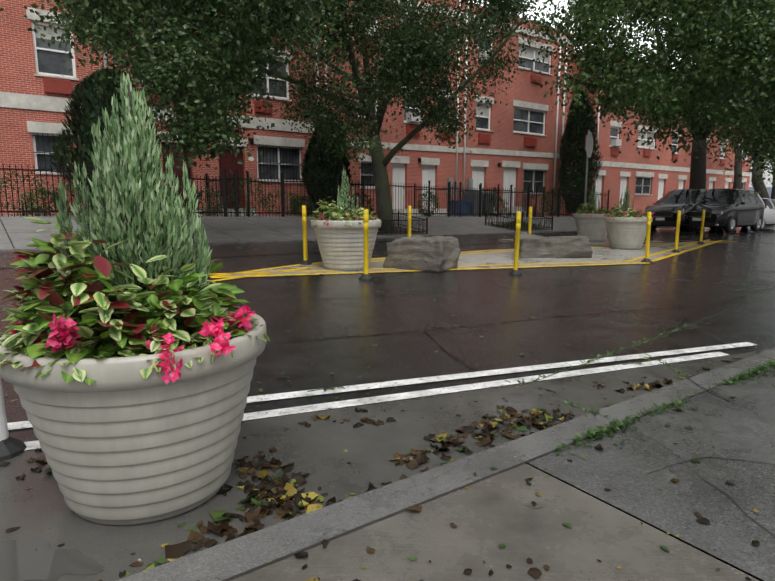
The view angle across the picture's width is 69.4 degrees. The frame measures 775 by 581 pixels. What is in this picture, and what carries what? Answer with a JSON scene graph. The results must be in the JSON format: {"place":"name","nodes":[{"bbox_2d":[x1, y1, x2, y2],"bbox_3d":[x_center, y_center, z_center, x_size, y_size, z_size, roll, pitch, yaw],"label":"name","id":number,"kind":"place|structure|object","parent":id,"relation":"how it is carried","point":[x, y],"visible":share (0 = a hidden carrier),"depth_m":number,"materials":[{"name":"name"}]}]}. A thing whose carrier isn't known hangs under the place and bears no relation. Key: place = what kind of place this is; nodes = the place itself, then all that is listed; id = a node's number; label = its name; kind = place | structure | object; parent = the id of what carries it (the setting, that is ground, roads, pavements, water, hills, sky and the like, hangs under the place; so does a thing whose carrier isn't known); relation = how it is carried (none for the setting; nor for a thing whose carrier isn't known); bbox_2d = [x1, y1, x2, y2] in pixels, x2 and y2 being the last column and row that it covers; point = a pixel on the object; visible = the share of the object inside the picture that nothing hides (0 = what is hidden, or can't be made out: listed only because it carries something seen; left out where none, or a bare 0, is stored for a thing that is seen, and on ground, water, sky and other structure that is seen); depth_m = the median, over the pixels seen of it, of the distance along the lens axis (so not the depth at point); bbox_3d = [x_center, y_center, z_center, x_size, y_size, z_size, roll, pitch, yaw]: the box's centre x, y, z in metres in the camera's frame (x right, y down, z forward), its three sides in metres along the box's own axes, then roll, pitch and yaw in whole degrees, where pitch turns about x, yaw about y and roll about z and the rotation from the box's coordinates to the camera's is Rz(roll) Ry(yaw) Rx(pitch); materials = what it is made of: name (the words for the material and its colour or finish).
{"place":"outdoors","nodes":[
{"label":"outdoors","id":0,"kind":"place"},
{"bbox_2d":[0,215,570,216],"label":"wall","id":1,"kind":"structure","parent":0,"point":[257,216],"depth_m":18.52,"materials":[{"name":"grey concrete"}]},
{"bbox_2d":[0,170,55,215],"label":"yard shrub","id":2,"kind":"object","parent":1,"relation":"on","point":[22,195],"visible":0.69,"depth_m":14.30,"materials":[{"name":"green plant"}]},
{"bbox_2d":[22,187,67,215],"bbox_3d":[-9.005,-2.312,14.735,1.036,0.833,1.017,4,10,24],"label":"yard shrub","id":3,"kind":"object","parent":1,"relation":"on","point":[33,202],"visible":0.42,"depth_m":14.53,"materials":[{"name":"green plant"}]},
{"bbox_2d":[51,182,92,214],"bbox_3d":[-8.432,-2.449,15.116,1.122,0.978,1.150,0,9,1],"label":"yard shrub","id":4,"kind":"object","parent":1,"relation":"on","point":[68,189],"visible":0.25,"depth_m":15.02,"materials":[{"name":"green plant"}]},
{"bbox_2d":[50,67,159,207],"bbox_3d":[-8.001,-4.208,16.023,2.897,4.100,2.887,0,9,1],"label":"arborvitae","id":5,"kind":"object","parent":1,"relation":"on","point":[87,113],"visible":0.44,"depth_m":15.05,"materials":[{"name":"green plant"}]},
{"bbox_2d":[173,183,200,214],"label":"yard shrub","id":6,"kind":"object","parent":1,"relation":"on","point":[182,186],"visible":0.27,"depth_m":16.77,"materials":[{"name":"green plant"}]},
{"bbox_2d":[195,187,227,215],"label":"yard shrub","id":7,"kind":"object","parent":1,"relation":"on","point":[211,203],"visible":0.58,"depth_m":17.29,"materials":[{"name":"green plant"}]},
{"bbox_2d":[228,175,264,215],"bbox_3d":[-4.539,-3.045,18.047,1.211,1.411,1.266,0,9,1],"label":"yard shrub","id":8,"kind":"object","parent":1,"relation":"on","point":[257,202],"visible":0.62,"depth_m":18.03,"materials":[{"name":"green plant"}]},
{"bbox_2d":[259,190,303,215],"bbox_3d":[-3.544,-2.912,18.859,1.530,0.943,1.508,0,9,1],"label":"yard shrub","id":9,"kind":"object","parent":1,"relation":"on","point":[268,199],"visible":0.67,"depth_m":18.77,"materials":[{"name":"green plant"}]},
{"bbox_2d":[290,195,315,215],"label":"yard shrub","id":10,"kind":"object","parent":1,"relation":"on","point":[307,203],"visible":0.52,"depth_m":19.20,"materials":[{"name":"green plant"}]},
{"bbox_2d":[0,163,609,216],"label":"iron fence","id":11,"kind":"object","parent":1,"relation":"on","point":[225,209],"visible":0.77,"depth_m":18.97,"materials":[{"name":"black metal"}]},
{"bbox_2d":[300,122,351,212],"bbox_3d":[-2.237,-4.468,20.177,1.926,3.550,1.882,0,9,1],"label":"arborvitae","id":12,"kind":"object","parent":1,"relation":"on","point":[315,168],"visible":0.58,"depth_m":19.68,"materials":[{"name":"green plant"}]},
{"bbox_2d":[348,192,372,212],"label":"yard shrub","id":13,"kind":"object","parent":1,"relation":"on","point":[359,196],"visible":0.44,"depth_m":20.58,"materials":[{"name":"green plant"}]},
{"bbox_2d":[417,191,438,215],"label":"yard shrub","id":14,"kind":"object","parent":1,"relation":"on","point":[423,211],"visible":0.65,"depth_m":22.68,"materials":[{"name":"green plant"}]},
{"bbox_2d":[450,200,471,215],"bbox_3d":[3.155,-3.595,24.476,0.696,0.692,0.832,-7,11,-37],"label":"yard bin","id":15,"kind":"object","parent":1,"relation":"on","point":[465,204],"visible":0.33,"depth_m":24.22,"materials":[{"name":"plastic"}]},
{"bbox_2d":[462,191,484,215],"bbox_3d":[3.795,-3.859,24.931,0.696,1.099,0.832,-7,11,-37],"label":"yard bin","id":16,"kind":"object","parent":1,"relation":"on","point":[470,195],"visible":0.48,"depth_m":24.64,"materials":[{"name":"grey plastic"}]},
{"bbox_2d":[483,192,494,215],"bbox_3d":[4.382,-3.917,25.377,0.696,1.099,0.832,-7,11,-37],"label":"yard bin","id":17,"kind":"object","parent":1,"relation":"on","point":[486,201],"visible":0.23,"depth_m":25.03,"materials":[{"name":"black plastic"}]},
{"bbox_2d":[487,195,507,216],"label":"yard shrub","id":18,"kind":"object","parent":1,"relation":"on","point":[501,202],"visible":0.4,"depth_m":25.05,"materials":[{"name":"green plant"}]},
{"bbox_2d":[519,192,549,216],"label":"yard shrub","id":19,"kind":"object","parent":1,"relation":"on","point":[534,205],"visible":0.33,"depth_m":26.82,"materials":[{"name":"green plant"}]},
{"bbox_2d":[541,187,563,215],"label":"yard shrub","id":20,"kind":"object","parent":1,"relation":"on","point":[551,200],"visible":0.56,"depth_m":27.57,"materials":[{"name":"green plant"}]},
{"bbox_2d":[557,90,603,213],"bbox_3d":[10.067,-7.150,29.371,2.276,6.480,2.263,0,9,1],"label":"arborvitae","id":21,"kind":"object","parent":1,"relation":"on","point":[581,124],"depth_m":28.70,"materials":[{"name":"green plant"}]},
{"bbox_2d":[0,217,576,248],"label":"sidewalk","id":22,"kind":"structure","parent":0,"point":[242,229],"depth_m":15.68,"materials":[{"name":"concrete"}]},
{"bbox_2d":[0,217,575,247],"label":"sidewalk joints","id":23,"kind":"object","parent":22,"relation":"on","point":[223,232],"visible":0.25,"depth_m":14.62,"materials":[{"name":"black concrete"}]},
{"bbox_2d":[360,211,552,234],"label":"tree pit guards","id":24,"kind":"object","parent":22,"relation":"on","point":[419,222],"visible":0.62,"depth_m":19.88,"materials":[{"name":"black metal"}]},
{"bbox_2d":[378,225,549,234],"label":"tree pit soil","id":25,"kind":"structure","parent":22,"relation":"on","point":[396,230],"depth_m":17.48,"materials":[{"name":"brown soil"}]},
{"bbox_2d":[490,221,545,228],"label":"tree pit weeds","id":26,"kind":"object","parent":25,"relation":"on","point":[522,225],"visible":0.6,"depth_m":20.75,"materials":[{"name":"green plant"}]},
{"bbox_2d":[311,196,380,270],"bbox_3d":[-0.673,-0.946,9.145,1.144,1.178,1.144,0,9,1],"label":"planter","id":27,"kind":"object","parent":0,"point":[340,243],"depth_m":8.78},
{"bbox_2d":[312,201,377,225],"bbox_3d":[-0.681,-1.240,9.073,1.178,0.424,1.185,0,9,1],"label":"plant foliage","id":28,"kind":"object","parent":27,"relation":"on","point":[350,216],"visible":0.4,"depth_m":8.89,"materials":[{"name":"green plant"}]},
{"bbox_2d":[310,200,381,225],"bbox_3d":[-0.712,-1.274,9.044,1.154,0.418,1.072,8,12,40],"label":"plant foliage","id":29,"kind":"object","parent":27,"relation":"in","point":[335,213],"visible":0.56,"depth_m":8.82,"materials":[{"name":"green plant"}]},
{"bbox_2d":[337,169,358,220],"bbox_3d":[-0.691,-1.569,9.184,0.356,0.937,0.485,8,12,40],"label":"conifer shrub","id":30,"kind":"object","parent":27,"relation":"in","point":[339,199],"depth_m":9.13,"materials":[{"name":"green plant"}]},
{"bbox_2d":[0,225,774,580],"bbox_3d":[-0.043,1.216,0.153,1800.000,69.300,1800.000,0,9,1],"label":"asphalt ground","id":31,"kind":"structure","parent":0,"point":[734,265],"depth_m":5.91,"materials":[{"name":"grey asphalt"}]},
{"bbox_2d":[0,376,26,461],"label":"bollard","id":32,"kind":"object","parent":31,"relation":"on","point":[10,447],"visible":1,"depth_m":2.56,"materials":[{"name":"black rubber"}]},
{"bbox_2d":[0,0,328,214],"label":"brick building","id":33,"kind":"structure","parent":31,"relation":"on","point":[17,67],"depth_m":15.86,"materials":[{"name":"red brick"}]},
{"bbox_2d":[43,77,271,113],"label":"ac sleeves","id":34,"kind":"object","parent":33,"relation":"in","point":[60,86],"visible":0.38,"depth_m":16.07,"materials":[{"name":"metal"}]},
{"bbox_2d":[0,7,316,182],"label":"building stone trim","id":35,"kind":"structure","parent":33,"relation":"attached to","point":[27,101],"depth_m":16.16,"materials":[{"name":"beige stone"}]},
{"bbox_2d":[31,20,301,208],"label":"windows and doors","id":36,"kind":"structure","parent":33,"relation":"in","point":[274,162],"depth_m":18.64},
{"bbox_2d":[103,25,326,106],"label":"building downpipes","id":37,"kind":"object","parent":33,"relation":"attached to","point":[105,63],"depth_m":20.84,"materials":[{"name":"grey metal"}]},
{"bbox_2d":[0,0,610,231],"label":"tree","id":38,"kind":"object","parent":31,"relation":"on","point":[176,60],"depth_m":12.14,"materials":[{"name":"green plant"}]},
{"bbox_2d":[0,227,674,251],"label":"kerb","id":39,"kind":"structure","parent":31,"relation":"on","point":[26,249],"depth_m":14.14,"materials":[{"name":"concrete"}]},
{"bbox_2d":[166,207,525,215],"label":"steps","id":40,"kind":"structure","parent":31,"relation":"on","point":[414,211],"depth_m":24.07,"materials":[{"name":"concrete"}]},
{"bbox_2d":[359,209,373,279],"bbox_3d":[-0.312,-0.662,8.072,0.220,1.000,0.220,0,9,1],"label":"yellow bollard","id":41,"kind":"object","parent":31,"relation":"on","point":[365,275],"visible":1,"depth_m":8.05,"materials":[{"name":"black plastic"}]},
{"bbox_2d":[7,342,755,449],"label":"white edge lines","id":42,"kind":"object","parent":31,"relation":"on","point":[30,445],"visible":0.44,"depth_m":3.68,"materials":[{"name":"paint"}]},
{"bbox_2d":[0,349,769,580],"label":"road shoulder","id":43,"kind":"object","parent":31,"relation":"on","point":[316,449],"visible":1,"depth_m":2.66},
{"bbox_2d":[0,537,102,580],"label":"puddle","id":44,"kind":"object","parent":43,"relation":"on","point":[24,559],"visible":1,"depth_m":1.84,"materials":[{"name":"grey liquid"}]},
{"bbox_2d":[0,231,265,525],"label":"planter","id":45,"kind":"object","parent":43,"relation":"on","point":[122,441],"depth_m":1.94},
{"bbox_2d":[0,216,258,384],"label":"plant foliage","id":46,"kind":"object","parent":45,"relation":"in","point":[224,290],"visible":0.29,"depth_m":1.96,"materials":[{"name":"green plant"}]},
{"bbox_2d":[55,72,213,299],"bbox_3d":[-1.030,-0.331,2.268,0.649,1.051,0.553,0,9,1],"label":"conifer shrub","id":47,"kind":"object","parent":45,"relation":"on","point":[127,145],"depth_m":2.15,"materials":[{"name":"green plant"}]},
{"bbox_2d":[0,217,269,381],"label":"plant foliage","id":48,"kind":"object","parent":45,"relation":"in","point":[104,310],"visible":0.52,"depth_m":1.92,"materials":[{"name":"green plant"}]},
{"bbox_2d":[0,251,774,580],"bbox_3d":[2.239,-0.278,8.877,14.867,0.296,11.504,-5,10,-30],"label":"brown leaf litter","id":49,"kind":"object","parent":31,"relation":"on","point":[282,509],"visible":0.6,"depth_m":2.38,"materials":[{"name":"brown plant"}]},
{"bbox_2d":[407,206,411,236],"bbox_3d":[0.442,-1.215,11.382,0.220,1.000,0.220,0,9,1],"label":"yellow bollard","id":50,"kind":"object","parent":31,"relation":"on","point":[409,221],"visible":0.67,"depth_m":11.33,"materials":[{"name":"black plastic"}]},
{"bbox_2d":[117,348,774,580],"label":"kerb","id":51,"kind":"structure","parent":31,"relation":"on","point":[228,559],"depth_m":2.12,"materials":[{"name":"concrete"}]},
{"bbox_2d":[222,367,763,580],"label":"kerb joint line","id":52,"kind":"object","parent":51,"relation":"on","point":[280,558],"depth_m":2.02,"materials":[{"name":"grey"}]},
{"bbox_2d":[216,241,714,277],"bbox_3d":[4.290,-0.790,12.275,16.864,0.159,3.170,-5,10,-30],"label":"painted pavement area","id":53,"kind":"object","parent":31,"relation":"on","point":[607,253],"visible":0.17,"depth_m":11.13,"materials":[{"name":"grey concrete"}]},
{"bbox_2d":[383,235,460,272],"bbox_3d":[0.586,-0.649,9.477,1.133,0.572,0.857,4,10,25],"label":"boulder","id":54,"kind":"object","parent":53,"relation":"on","point":[439,254],"visible":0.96,"depth_m":9.17,"materials":[{"name":"grey stone"}]},
{"bbox_2d":[513,232,592,257],"bbox_3d":[3.461,-0.941,11.780,1.584,0.484,0.870,1,9,4],"label":"boulder","id":55,"kind":"object","parent":53,"relation":"on","point":[537,246],"visible":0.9,"depth_m":11.51,"materials":[{"name":"grey stone"}]},
{"bbox_2d":[209,240,722,281],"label":"yellow island lines","id":56,"kind":"object","parent":31,"relation":"on","point":[214,275],"visible":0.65,"depth_m":9.78,"materials":[{"name":"yellow paint"}]},
{"bbox_2d":[300,206,311,264],"bbox_3d":[-1.401,-0.940,9.533,0.220,1.000,0.220,0,9,1],"label":"yellow bollard","id":57,"kind":"object","parent":56,"relation":"on","point":[305,261],"visible":1,"depth_m":9.51,"materials":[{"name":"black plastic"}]},
{"bbox_2d":[641,212,652,262],"bbox_3d":[5.178,-1.058,11.120,0.220,1.000,0.220,0,9,1],"label":"yellow bollard","id":58,"kind":"object","parent":56,"relation":"on","point":[647,246],"visible":1,"depth_m":11.10,"materials":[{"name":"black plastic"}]},
{"bbox_2d":[671,210,680,252],"bbox_3d":[6.927,-1.406,13.378,0.220,1.000,0.220,0,9,1],"label":"yellow bollard","id":59,"kind":"object","parent":56,"relation":"on","point":[675,250],"visible":0.98,"depth_m":13.36,"materials":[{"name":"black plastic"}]},
{"bbox_2d":[696,209,704,243],"bbox_3d":[9.137,-1.852,16.270,0.220,1.000,0.220,0,9,1],"label":"yellow bollard","id":60,"kind":"object","parent":56,"relation":"on","point":[702,228],"visible":0.98,"depth_m":16.26,"materials":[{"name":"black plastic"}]},
{"bbox_2d":[228,463,758,580],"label":"sidewalk slab","id":61,"kind":"object","parent":31,"relation":"on","point":[488,516],"depth_m":1.83,"materials":[{"name":"concrete"}]},
{"bbox_2d":[245,283,774,376],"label":"pavement cracks","id":62,"kind":"object","parent":31,"relation":"on","point":[506,321],"visible":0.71,"depth_m":5.83,"materials":[{"name":"black asphalt"}]},
{"bbox_2d":[509,211,521,274],"bbox_3d":[2.058,-0.754,8.929,0.220,1.000,0.220,0,9,1],"label":"yellow bollard","id":63,"kind":"object","parent":31,"relation":"on","point":[515,271],"visible":1,"depth_m":8.91,"materials":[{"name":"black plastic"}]},
{"bbox_2d":[528,207,531,232],"bbox_3d":[3.493,-1.547,13.727,0.220,1.000,0.220,0,9,1],"label":"yellow bollard","id":64,"kind":"object","parent":31,"relation":"on","point":[530,220],"visible":0.69,"depth_m":13.66,"materials":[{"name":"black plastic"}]},
{"bbox_2d":[568,53,595,215],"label":"building side wall","id":65,"kind":"structure","parent":31,"relation":"on","point":[577,72],"depth_m":32.51,"materials":[{"name":"red brick"}]},
{"bbox_2d":[571,202,613,241],"bbox_3d":[5.972,-2.006,16.342,1.223,1.133,1.211,0,9,1],"label":"planter","id":66,"kind":"object","parent":31,"relation":"on","point":[592,228],"depth_m":16.04,"materials":[{"name":"beige concrete"}]},
{"bbox_2d":[584,186,599,210],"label":"potted shrub","id":67,"kind":"object","parent":66,"relation":"on","point":[593,199],"depth_m":16.34,"materials":[{"name":"green plant"}]},
{"bbox_2d":[576,203,607,215],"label":"plant foliage","id":68,"kind":"object","parent":66,"relation":"in","point":[593,212],"visible":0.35,"depth_m":16.10,"materials":[{"name":"green plant"}]},
{"bbox_2d":[578,205,608,213],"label":"green planter foliage","id":69,"kind":"object","parent":66,"relation":"in","point":[583,211],"visible":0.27,"depth_m":16.16,"materials":[{"name":"green plant"}]},
{"bbox_2d":[589,0,739,130],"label":"tree","id":70,"kind":"object","parent":31,"relation":"on","point":[622,5],"depth_m":11.92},
{"bbox_2d":[590,60,751,214],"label":"brick building","id":71,"kind":"structure","parent":31,"relation":"on","point":[611,180],"depth_m":36.03,"materials":[{"name":"red brick"}]},
{"bbox_2d":[594,91,600,187],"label":"building downpipes","id":72,"kind":"object","parent":71,"relation":"attached to","point":[597,139],"visible":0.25,"depth_m":32.14,"materials":[{"name":"white metal"}]},
{"bbox_2d":[595,85,746,208],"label":"windows and doors","id":73,"kind":"structure","parent":71,"relation":"in","point":[643,185],"depth_m":35.98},
{"bbox_2d":[610,139,621,146],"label":"window ac units","id":74,"kind":"object","parent":73,"relation":"in","point":[616,142],"visible":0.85,"depth_m":33.30},
{"bbox_2d":[593,65,750,194],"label":"stone trim","id":75,"kind":"structure","parent":71,"relation":"attached to","point":[641,166],"depth_m":36.27,"materials":[{"name":"grey stone"}]},
{"bbox_2d":[611,117,745,165],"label":"ac sleeves","id":76,"kind":"object","parent":71,"relation":"in","point":[615,152],"visible":0.46,"depth_m":35.77,"materials":[{"name":"metal"}]},
{"bbox_2d":[681,188,764,232],"bbox_3d":[14.238,-3.410,23.752,4.696,1.814,2.181,-7,11,-37],"label":"grey suv","id":77,"kind":"object","parent":31,"relation":"on","point":[728,210],"visible":0.83,"depth_m":22.70,"materials":[{"name":"black metal"}]},
{"bbox_2d":[742,198,774,230],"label":"silver sedan car","id":78,"kind":"object","parent":31,"relation":"on","point":[769,216],"visible":0.17,"depth_m":24.91,"materials":[{"name":"white metal"}]},
{"bbox_2d":[749,154,772,196],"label":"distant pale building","id":79,"kind":"structure","parent":31,"relation":"on","point":[767,183],"depth_m":59.25,"materials":[{"name":"white"}]},
{"bbox_2d":[0,228,774,267],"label":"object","id":80,"kind":"structure","parent":0,"point":[9,265],"depth_m":11.69,"materials":[{"name":"concrete"}]},
{"bbox_2d":[498,237,662,244],"bbox_3d":[5.776,-1.476,16.544,4.700,0.114,2.400,-6,11,-33],"label":"kerbside painted patch","id":81,"kind":"object","parent":80,"relation":"on","point":[606,242],"visible":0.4,"depth_m":15.99,"materials":[{"name":"yellow paint"}]},
{"bbox_2d":[584,130,592,206],"bbox_3d":[6.043,-3.197,17.036,0.076,3.246,0.739,6,11,35],"label":"street sign","id":82,"kind":"object","parent":81,"relation":"on","point":[589,143],"visible":0.83,"depth_m":16.91,"materials":[{"name":"grey metal"}]},
{"bbox_2d":[644,189,722,230],"bbox_3d":[13.023,-3.489,24.347,4.696,1.829,2.182,-7,11,-37],"label":"car","id":83,"kind":"object","parent":80,"relation":"on","point":[668,206],"visible":0.46,"depth_m":23.13,"materials":[{"name":"black metal"}]},
{"bbox_2d":[328,0,572,215],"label":"brick building","id":84,"kind":"structure","parent":0,"point":[503,135],"depth_m":27.02,"materials":[{"name":"red brick"}]},
{"bbox_2d":[250,138,500,166],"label":"wall lamps","id":85,"kind":"object","parent":84,"relation":"attached to","point":[252,143],"depth_m":24.39,"materials":[{"name":"black metal"}]},
{"bbox_2d":[365,26,488,122],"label":"window ac units","id":86,"kind":"object","parent":84,"relation":"attached to","point":[413,119],"visible":0.18,"depth_m":23.84},
{"bbox_2d":[362,39,541,146],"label":"ac sleeves","id":87,"kind":"object","parent":84,"relation":"in","point":[486,139],"visible":0.42,"depth_m":26.76,"materials":[{"name":"metal"}]},
{"bbox_2d":[356,6,550,208],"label":"windows and doors","id":88,"kind":"structure","parent":84,"relation":"in","point":[530,121],"depth_m":27.97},
{"bbox_2d":[447,178,472,194],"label":"electric meters","id":89,"kind":"object","parent":84,"relation":"attached to","point":[469,184],"visible":0.71,"depth_m":26.38,"materials":[{"name":"grey metal"}]},
{"bbox_2d":[351,0,571,193],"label":"stone trim","id":90,"kind":"structure","parent":84,"relation":"attached to","point":[476,163],"depth_m":27.02,"materials":[{"name":"beige stone"}]},
{"bbox_2d":[456,0,567,209],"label":"building downpipes","id":91,"kind":"object","parent":84,"relation":"attached to","point":[465,127],"visible":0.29,"depth_m":26.16,"materials":[{"name":"grey metal"}]},
{"bbox_2d":[355,0,552,131],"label":"branches","id":92,"kind":"object","parent":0,"point":[380,117],"depth_m":16.12,"materials":[{"name":"brown wood"}]},
{"bbox_2d":[469,0,691,67],"label":"sky","id":93,"kind":"structure","parent":0,"point":[561,3],"materials":[{"name":"white"}]},
{"bbox_2d":[603,207,654,249],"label":"planter","id":94,"kind":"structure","parent":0,"point":[626,233],"depth_m":13.77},
{"bbox_2d":[617,182,633,214],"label":"conifer shrub","id":95,"kind":"object","parent":94,"relation":"in","point":[628,200],"depth_m":14.07,"materials":[{"name":"green plant"}]},
{"bbox_2d":[606,204,645,219],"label":"lime planter foliage","id":96,"kind":"object","parent":94,"relation":"in","point":[632,210],"visible":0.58,"depth_m":13.79,"materials":[{"name":"green plant"}]},
{"bbox_2d":[607,206,646,218],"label":"green planter foliage","id":97,"kind":"object","parent":94,"relation":"on","point":[635,215],"visible":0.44,"depth_m":13.88,"materials":[{"name":"green plant"}]},
{"bbox_2d":[511,0,774,197],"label":"tree","id":98,"kind":"object","parent":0,"point":[738,45],"depth_m":13.29,"materials":[{"name":"green plant"}]},
{"bbox_2d":[678,26,759,188],"bbox_3d":[23.419,-14.898,38.427,10.278,19.833,13.386,7,12,39],"label":"tree","id":99,"kind":"object","parent":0,"point":[737,181],"depth_m":39.13,"materials":[{"name":"plant"}]},
{"bbox_2d":[681,4,774,198],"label":"tree","id":100,"kind":"object","parent":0,"point":[770,159],"depth_m":27.57,"materials":[{"name":"green plant"}]},
{"bbox_2d":[752,154,774,198],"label":"tree","id":101,"kind":"object","parent":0,"point":[772,193],"depth_m":50.32,"materials":[{"name":"green plant"}]},
{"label":"sidewalk","id":102,"kind":"structure","parent":0,"visible":0},
{"bbox_2d":[527,365,774,580],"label":"sidewalk slab","id":103,"kind":"structure","parent":102,"relation":"on","point":[741,425],"depth_m":2.37,"materials":[{"name":"grey concrete"}]},
{"bbox_2d":[517,297,774,457],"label":"kerb joint weeds","id":104,"kind":"object","parent":103,"relation":"on","point":[660,408],"visible":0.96,"depth_m":3.06,"materials":[{"name":"green plant"}]},
{"bbox_2d":[522,291,774,535],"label":"sidewalk cracks","id":105,"kind":"object","parent":103,"relation":"on","point":[698,385],"visible":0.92,"depth_m":3.08,"materials":[{"name":"black"}]}
]}

